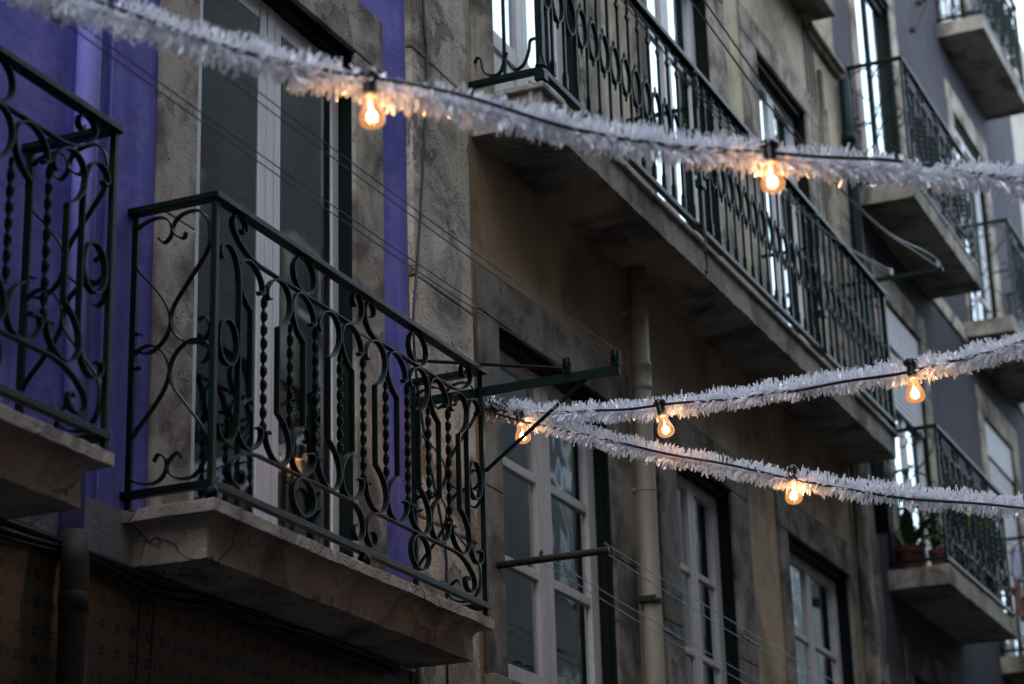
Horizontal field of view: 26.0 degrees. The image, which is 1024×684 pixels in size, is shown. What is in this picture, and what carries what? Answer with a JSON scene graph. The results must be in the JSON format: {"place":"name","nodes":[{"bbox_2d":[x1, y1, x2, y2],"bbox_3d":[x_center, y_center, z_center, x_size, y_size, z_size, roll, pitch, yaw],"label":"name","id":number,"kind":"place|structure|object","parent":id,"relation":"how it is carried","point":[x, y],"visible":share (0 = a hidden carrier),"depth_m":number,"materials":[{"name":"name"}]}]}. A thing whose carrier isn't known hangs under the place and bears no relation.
{"place":"outdoors","nodes":[
{"label":"outdoors","id":0,"kind":"place"},
{"bbox_2d":[2,0,1023,204],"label":"tinsel garland","id":1,"kind":"object","parent":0,"point":[484,116],"visible":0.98,"depth_m":5.71,"materials":[{"name":"white plastic"}]},
{"bbox_2d":[92,0,1022,193],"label":"light string","id":2,"kind":"object","parent":1,"relation":"attached to","point":[372,116],"visible":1,"depth_m":5.69,"materials":[{"name":"black rubber"}]},
{"bbox_2d":[473,397,1023,521],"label":"tinsel garland","id":3,"kind":"object","parent":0,"point":[736,474],"visible":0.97,"depth_m":8.40,"materials":[{"name":"white plastic"}]},
{"bbox_2d":[485,408,1023,509],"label":"light string","id":4,"kind":"object","parent":3,"relation":"attached to","point":[793,495],"visible":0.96,"depth_m":8.35,"materials":[{"name":"black rubber"}]},
{"bbox_2d":[484,330,1023,425],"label":"tinsel garland","id":5,"kind":"object","parent":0,"point":[767,388],"visible":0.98,"depth_m":8.03,"materials":[{"name":"white plastic"}]},
{"bbox_2d":[485,339,1023,437],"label":"light string","id":6,"kind":"object","parent":5,"relation":"attached to","point":[915,392],"visible":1,"depth_m":7.84,"materials":[{"name":"black rubber"}]},
{"bbox_2d":[831,0,1023,683],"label":"grey house","id":7,"kind":"structure","parent":0,"point":[946,623],"depth_m":19.86,"materials":[{"name":"stone"}]},
{"bbox_2d":[855,0,901,185],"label":"balcony door","id":8,"kind":"structure","parent":7,"relation":"in","point":[873,29],"depth_m":19.76,"materials":[{"name":"white glass"}]},
{"bbox_2d":[887,464,929,509],"bbox_3d":[3.073,1.238,17.267,0.352,0.523,0.451,-10,-21,22],"label":"fern shoot","id":9,"kind":"object","parent":7,"relation":"attached to","point":[906,471],"visible":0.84,"depth_m":17.37,"materials":[{"name":"green plant"}]},
{"bbox_2d":[846,55,977,269],"bbox_3d":[3.474,-1.441,19.053,0.476,1.112,2.399,-10,-21,22],"label":"balcony railing","id":10,"kind":"object","parent":7,"relation":"on","point":[909,122],"visible":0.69,"depth_m":18.65,"materials":[{"name":"black metal"}]},
{"bbox_2d":[886,303,937,565],"bbox_3d":[3.249,0.937,18.287,0.102,2.421,1.328,-10,-21,22],"label":"balcony door","id":11,"kind":"structure","parent":7,"relation":"in","point":[903,344],"depth_m":18.57,"materials":[{"name":"white paint"}]},
{"bbox_2d":[897,481,931,565],"bbox_3d":[3.130,1.502,17.424,0.456,0.785,0.315,-10,-21,22],"label":"potted plant","id":12,"kind":"object","parent":7,"relation":"on","point":[925,515],"visible":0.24,"depth_m":17.41,"materials":[{"name":"green plant"}]},
{"bbox_2d":[894,507,940,569],"bbox_3d":[3.093,1.580,17.208,0.495,0.498,0.604,5,-20,-20],"label":"potted plant","id":13,"kind":"object","parent":7,"relation":"on","point":[911,533],"visible":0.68,"depth_m":17.11,"materials":[{"name":"green plant"}]},
{"bbox_2d":[914,676,926,683],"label":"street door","id":14,"kind":"structure","parent":7,"relation":"in","point":[917,681],"depth_m":17.30,"materials":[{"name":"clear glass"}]},
{"bbox_2d":[914,505,961,564],"bbox_3d":[3.304,1.513,17.117,0.362,0.552,0.339,-10,-21,22],"label":"potted plant","id":15,"kind":"object","parent":7,"relation":"on","point":[936,541],"visible":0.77,"depth_m":17.09,"materials":[{"name":"green plant"}]},
{"bbox_2d":[883,423,1013,617],"bbox_3d":[3.562,1.533,18.019,0.476,1.112,2.399,-10,-21,22],"label":"balcony railing","id":16,"kind":"object","parent":7,"relation":"on","point":[940,434],"visible":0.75,"depth_m":17.66,"materials":[{"name":"black metal"}]},
{"bbox_2d":[966,511,987,571],"bbox_3d":[3.674,1.582,17.658,0.144,0.497,0.373,-15,-23,34],"label":"leafy shoot","id":17,"kind":"object","parent":16,"relation":"attached to","point":[984,519],"visible":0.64,"depth_m":17.79,"materials":[{"name":"green plant"}]},
{"bbox_2d":[942,0,965,21],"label":"balcony door","id":18,"kind":"structure","parent":7,"relation":"in","point":[946,4],"depth_m":23.82,"materials":[{"name":"white paint"}]},
{"bbox_2d":[941,517,980,585],"bbox_3d":[3.628,1.691,17.956,0.370,0.749,0.344,-10,-21,22],"label":"potted plant","id":19,"kind":"object","parent":7,"relation":"on","point":[960,561],"visible":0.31,"depth_m":17.94,"materials":[{"name":"green plant"}]},
{"bbox_2d":[953,114,996,320],"bbox_3d":[4.707,-0.978,22.638,0.107,2.511,1.348,-10,-21,22],"label":"balcony door","id":20,"kind":"structure","parent":7,"relation":"in","point":[987,302],"depth_m":23.09,"materials":[{"name":"white paint"}]},
{"bbox_2d":[936,0,1023,91],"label":"balcony railing","id":21,"kind":"object","parent":7,"relation":"on","point":[1000,16],"visible":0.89,"depth_m":23.58,"materials":[{"name":"black metal"}]},
{"bbox_2d":[959,546,1002,601],"bbox_3d":[3.943,2.006,18.598,0.347,0.558,0.369,10,-22,-30],"label":"potted plant","id":22,"kind":"object","parent":7,"relation":"on","point":[987,580],"visible":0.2,"depth_m":18.58,"materials":[{"name":"green plant"}]},
{"bbox_2d":[962,218,1023,330],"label":"balcony railing","id":23,"kind":"object","parent":7,"relation":"on","point":[1017,275],"visible":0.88,"depth_m":21.73,"materials":[{"name":"black metal"}]},
{"bbox_2d":[984,418,1023,655],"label":"balcony door","id":24,"kind":"structure","parent":7,"relation":"in","point":[999,452],"depth_m":21.84,"materials":[{"name":"white paint"}]},
{"bbox_2d":[992,536,1023,656],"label":"balcony railing","id":25,"kind":"object","parent":7,"relation":"on","point":[1003,651],"visible":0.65,"depth_m":20.47,"materials":[{"name":"black metal"}]},
{"bbox_2d":[1010,548,1023,581],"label":"hanging cloth","id":26,"kind":"object","parent":25,"relation":"hanging from","point":[1016,569],"visible":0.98,"depth_m":20.63,"materials":[{"name":"white fabric"}]},
{"bbox_2d":[1013,578,1023,621],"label":"hanging cloth","id":27,"kind":"object","parent":25,"relation":"hanging from","point":[1018,594],"visible":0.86,"depth_m":20.54,"materials":[{"name":"red fabric"}]},
{"bbox_2d":[1021,553,1023,575],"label":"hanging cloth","id":28,"kind":"object","parent":25,"relation":"hanging from","point":[1022,554],"visible":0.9,"depth_m":20.93,"materials":[{"name":"grey fabric"}]},
{"bbox_2d":[1001,28,1023,231],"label":"cream house","id":29,"kind":"structure","parent":0,"point":[1017,122],"depth_m":26.24,"materials":[{"name":"paint"}]},
{"bbox_2d":[1005,0,1023,48],"label":"sky","id":30,"kind":"structure","parent":0,"point":[1019,3],"materials":[{"name":"white"}]},
{"label":"ground","id":31,"kind":"structure","parent":0,"visible":0},
{"bbox_2d":[0,0,494,683],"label":"purple house","id":32,"kind":"structure","parent":31,"relation":"on","point":[68,614],"depth_m":7.87,"materials":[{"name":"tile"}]},
{"bbox_2d":[0,44,123,448],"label":"balcony railing","id":33,"kind":"object","parent":32,"relation":"on","point":[102,125],"visible":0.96,"depth_m":6.65,"materials":[{"name":"black metal"}]},
{"bbox_2d":[134,580,160,683],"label":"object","id":34,"kind":"object","parent":32,"relation":"attached to","point":[151,639],"visible":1,"depth_m":7.26,"materials":[{"name":"black rubber"}]},
{"bbox_2d":[0,517,402,677],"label":"cable bundle","id":35,"kind":"object","parent":32,"relation":"attached to","point":[45,540],"visible":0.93,"depth_m":7.50,"materials":[{"name":"black rubber"}]},
{"bbox_2d":[190,0,352,557],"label":"glazed door","id":36,"kind":"structure","parent":32,"relation":"in","point":[223,167],"depth_m":8.79,"materials":[{"name":"white glass"}]},
{"bbox_2d":[120,190,490,615],"bbox_3d":[-0.698,0.338,8.318,0.366,1.081,2.189,-10,-21,22],"label":"balcony railing","id":37,"kind":"object","parent":32,"relation":"on","point":[211,485],"visible":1,"depth_m":8.01,"materials":[{"name":"black metal"}]},
{"bbox_2d":[410,348,620,471],"bbox_3d":[0.005,0.261,9.263,0.967,0.548,0.044,-9,-21,21],"label":"clothesline bracket","id":38,"kind":"object","parent":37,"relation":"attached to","point":[568,375],"visible":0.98,"depth_m":9.22,"materials":[{"name":"black metal"}]},
{"bbox_2d":[40,4,565,367],"bbox_3d":[-0.890,-0.674,6.821,0.004,0.096,5.510,-10,-21,22],"label":"clothesline","id":39,"kind":"object","parent":38,"relation":"attached to","point":[302,184],"visible":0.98,"depth_m":7.19,"materials":[{"name":"metal"}]},
{"bbox_2d":[50,5,62,22],"bbox_3d":[-1.246,-0.894,6.045,0.029,0.034,0.072,-10,-21,22],"label":"line knot","id":40,"kind":"object","parent":39,"relation":"attached to","point":[55,19],"visible":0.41,"depth_m":6.04,"materials":[{"name":"metal"}]},
{"bbox_2d":[127,0,614,355],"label":"clothesline","id":41,"kind":"object","parent":38,"relation":"attached to","point":[399,198],"visible":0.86,"depth_m":7.37,"materials":[{"name":"metal"}]},
{"bbox_2d":[404,0,898,683],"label":"beige house","id":42,"kind":"structure","parent":31,"relation":"on","point":[610,252],"depth_m":12.08,"materials":[{"name":"stone"}]},
{"bbox_2d":[412,0,448,683],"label":"wall cable","id":43,"kind":"object","parent":42,"relation":"attached to","point":[416,280],"depth_m":9.65,"materials":[{"name":"black rubber"}]},
{"bbox_2d":[492,0,580,116],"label":"balcony door","id":44,"kind":"structure","parent":42,"relation":"in","point":[519,14],"depth_m":11.71,"materials":[{"name":"white paint"}]},
{"bbox_2d":[496,541,609,568],"bbox_3d":[0.183,0.954,9.923,0.542,0.065,0.038,-10,-21,22],"label":"clothesline bracket","id":45,"kind":"object","parent":42,"relation":"attached to","point":[553,557],"visible":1,"depth_m":9.90,"materials":[{"name":"metal"}]},
{"bbox_2d":[542,554,762,683],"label":"clothesline","id":46,"kind":"object","parent":45,"relation":"attached to","point":[649,619],"visible":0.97,"depth_m":11.05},
{"bbox_2d":[662,629,681,640],"bbox_3d":[0.825,1.508,11.399,0.024,0.021,0.261,-9,-20,20],"label":"line knot","id":47,"kind":"object","parent":46,"relation":"attached to","point":[672,635],"visible":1,"depth_m":11.36,"materials":[{"name":"metal"}]},
{"bbox_2d":[606,544,838,683],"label":"clothesline","id":48,"kind":"object","parent":45,"relation":"attached to","point":[714,611],"visible":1,"depth_m":11.02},
{"bbox_2d":[742,635,758,647],"bbox_3d":[1.247,1.564,11.563,0.024,0.021,0.261,-9,-20,20],"label":"line knot","id":49,"kind":"object","parent":48,"relation":"attached to","point":[749,640],"visible":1,"depth_m":11.52,"materials":[{"name":"metal"}]},
{"bbox_2d":[499,327,617,683],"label":"window","id":50,"kind":"structure","parent":42,"relation":"in","point":[556,494],"depth_m":10.98,"materials":[{"name":"white paint"}]},
{"bbox_2d":[468,0,897,430],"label":"balcony railing","id":51,"kind":"object","parent":42,"relation":"on","point":[539,71],"visible":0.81,"depth_m":13.04,"materials":[{"name":"black metal"}]},
{"bbox_2d":[701,220,707,279],"bbox_3d":[1.077,-0.515,12.366,0.027,0.374,0.060,-2,-19,2],"label":"hanging twine","id":52,"kind":"object","parent":51,"relation":"hanging from","point":[705,253],"visible":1,"depth_m":12.35,"materials":[{"name":"black"}]},
{"bbox_2d":[647,0,720,256],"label":"balcony door","id":53,"kind":"structure","parent":42,"relation":"in","point":[681,20],"depth_m":14.26,"materials":[{"name":"white paint"}]},
{"bbox_2d":[676,462,739,683],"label":"window","id":54,"kind":"structure","parent":42,"relation":"in","point":[707,574],"depth_m":13.09,"materials":[{"name":"white paint"}]},
{"bbox_2d":[756,52,822,357],"bbox_3d":[1.925,-0.747,15.829,0.142,2.441,1.218,-10,-21,22],"label":"balcony door","id":55,"kind":"structure","parent":42,"relation":"in","point":[771,125],"depth_m":16.22,"materials":[{"name":"white paint"}]},
{"bbox_2d":[788,534,854,683],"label":"window","id":56,"kind":"structure","parent":42,"relation":"in","point":[819,589],"depth_m":15.22,"materials":[{"name":"white paint"}]},
{"bbox_2d":[840,260,942,288],"bbox_3d":[2.829,-0.506,16.635,0.820,0.085,0.040,-10,-21,22],"label":"clothesline bracket","id":57,"kind":"object","parent":42,"relation":"attached to","point":[908,274],"visible":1,"depth_m":16.58,"materials":[{"name":"black metal"}]},
{"bbox_2d":[621,0,890,274],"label":"clothesline","id":58,"kind":"object","parent":57,"relation":"attached to","point":[810,217],"visible":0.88,"depth_m":12.85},
{"bbox_2d":[690,0,939,267],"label":"clothesline","id":59,"kind":"object","parent":57,"relation":"attached to","point":[796,132],"visible":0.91,"depth_m":12.79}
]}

